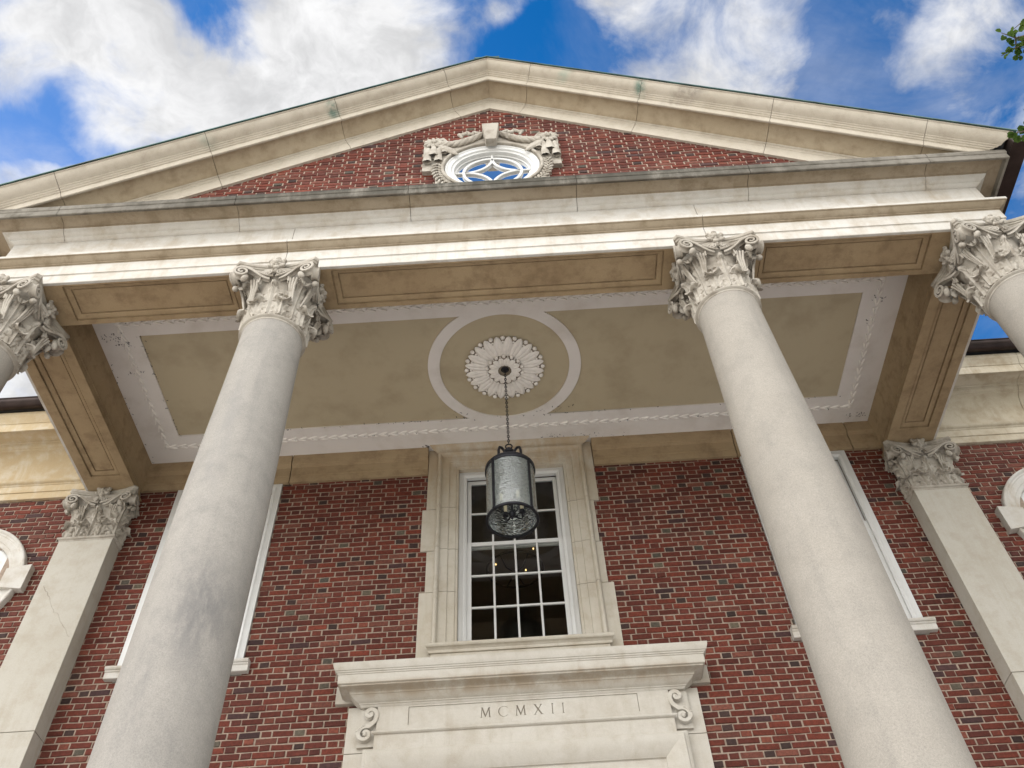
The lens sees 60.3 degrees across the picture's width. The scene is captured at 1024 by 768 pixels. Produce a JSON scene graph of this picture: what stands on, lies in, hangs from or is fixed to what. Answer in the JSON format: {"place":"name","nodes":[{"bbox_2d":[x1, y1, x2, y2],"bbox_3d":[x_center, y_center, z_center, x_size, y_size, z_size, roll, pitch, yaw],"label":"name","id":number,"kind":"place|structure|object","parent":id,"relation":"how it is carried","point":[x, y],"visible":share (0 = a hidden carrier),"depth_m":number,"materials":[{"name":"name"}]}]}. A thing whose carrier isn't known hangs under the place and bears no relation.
{"place":"outdoors","nodes":[
{"label":"outdoors","id":0,"kind":"place"},
{"bbox_2d":[0,337,1023,767],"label":"brick building","id":1,"kind":"structure","parent":0,"point":[646,621],"depth_m":9.07,"materials":[{"name":"brick"}]},
{"bbox_2d":[0,529,34,609],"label":"round window","id":2,"kind":"structure","parent":1,"relation":"in","point":[16,578],"depth_m":9.61,"materials":[{"name":"stone"}]},
{"bbox_2d":[103,484,282,682],"bbox_3d":[-3.307,2.044,9.528,1.400,2.536,0.170,-3,-51,0],"label":"window","id":3,"kind":"structure","parent":1,"relation":"in","point":[241,665],"depth_m":9.29,"materials":[{"name":"white paint"}]},
{"bbox_2d":[0,56,1023,500],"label":"portico","id":4,"kind":"structure","parent":1,"relation":"on","point":[464,232],"depth_m":9.64,"materials":[{"name":"stone"}]},
{"bbox_2d":[445,145,539,181],"bbox_3d":[-0.216,-2.381,9.865,1.068,1.068,0.144,-3,-51,0],"label":"oculus window","id":5,"kind":"structure","parent":4,"relation":"in","point":[499,162],"depth_m":9.99,"materials":[{"name":"white paint"}]},
{"bbox_2d":[485,367,538,538],"bbox_3d":[-0.038,0.545,9.127,0.502,2.322,0.502,-3,-51,0],"label":"hanging lantern","id":6,"kind":"object","parent":4,"relation":"hanging from","point":[509,470],"visible":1,"depth_m":8.61,"materials":[{"name":"black metal"}]},
{"bbox_2d":[486,523,543,588],"bbox_3d":[0.026,2.441,13.530,0.880,1.410,0.880,-3,-51,0],"label":"chandelier","id":7,"kind":"object","parent":1,"relation":"hanging from","point":[513,571],"visible":0.81,"depth_m":13.04,"materials":[{"name":"black metal"}]},
{"bbox_2d":[458,467,581,640],"bbox_3d":[0.037,1.837,9.660,1.241,2.440,0.130,-3,-51,0],"label":"window","id":8,"kind":"structure","parent":1,"relation":"in","point":[465,576],"depth_m":9.61,"materials":[{"name":"white paint"}]},
{"bbox_2d":[739,450,938,641],"bbox_3d":[3.381,1.642,9.523,1.400,2.536,0.170,-3,-51,0],"label":"window","id":9,"kind":"structure","parent":1,"relation":"in","point":[921,625],"depth_m":9.29,"materials":[{"name":"white paint"}]},
{"bbox_2d":[995,468,1023,538],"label":"round window","id":10,"kind":"structure","parent":1,"relation":"in","point":[1010,514],"depth_m":9.64,"materials":[{"name":"stone"}]},
{"bbox_2d":[0,0,1023,397],"label":"sky","id":11,"kind":"structure","parent":0,"point":[81,80],"materials":[{"name":"blue"}]},
{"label":"forecourt paving","id":12,"kind":"structure","parent":0,"visible":0},
{"bbox_2d":[995,19,1023,142],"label":"tree","id":13,"kind":"object","parent":12,"relation":"on","point":[1016,137],"visible":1,"depth_m":7.93,"materials":[{"name":"green plant"}]},
{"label":"entrance steps","id":14,"kind":"structure","parent":12,"relation":"on","visible":0},
{"bbox_2d":[0,273,69,392],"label":"stone column","id":15,"kind":"structure","parent":14,"relation":"on","point":[30,327],"depth_m":8.23,"materials":[{"name":"stone"}]},
{"bbox_2d":[86,256,333,767],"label":"stone column","id":16,"kind":"structure","parent":14,"relation":"on","point":[165,705],"depth_m":5.83,"materials":[{"name":"stone"}]},
{"bbox_2d":[668,230,976,767],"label":"stone column","id":17,"kind":"structure","parent":14,"relation":"on","point":[884,701],"depth_m":5.63,"materials":[{"name":"stone"}]},
{"bbox_2d":[931,214,1023,356],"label":"stone column","id":18,"kind":"structure","parent":14,"relation":"on","point":[982,269],"depth_m":8.16,"materials":[{"name":"stone"}]}
]}

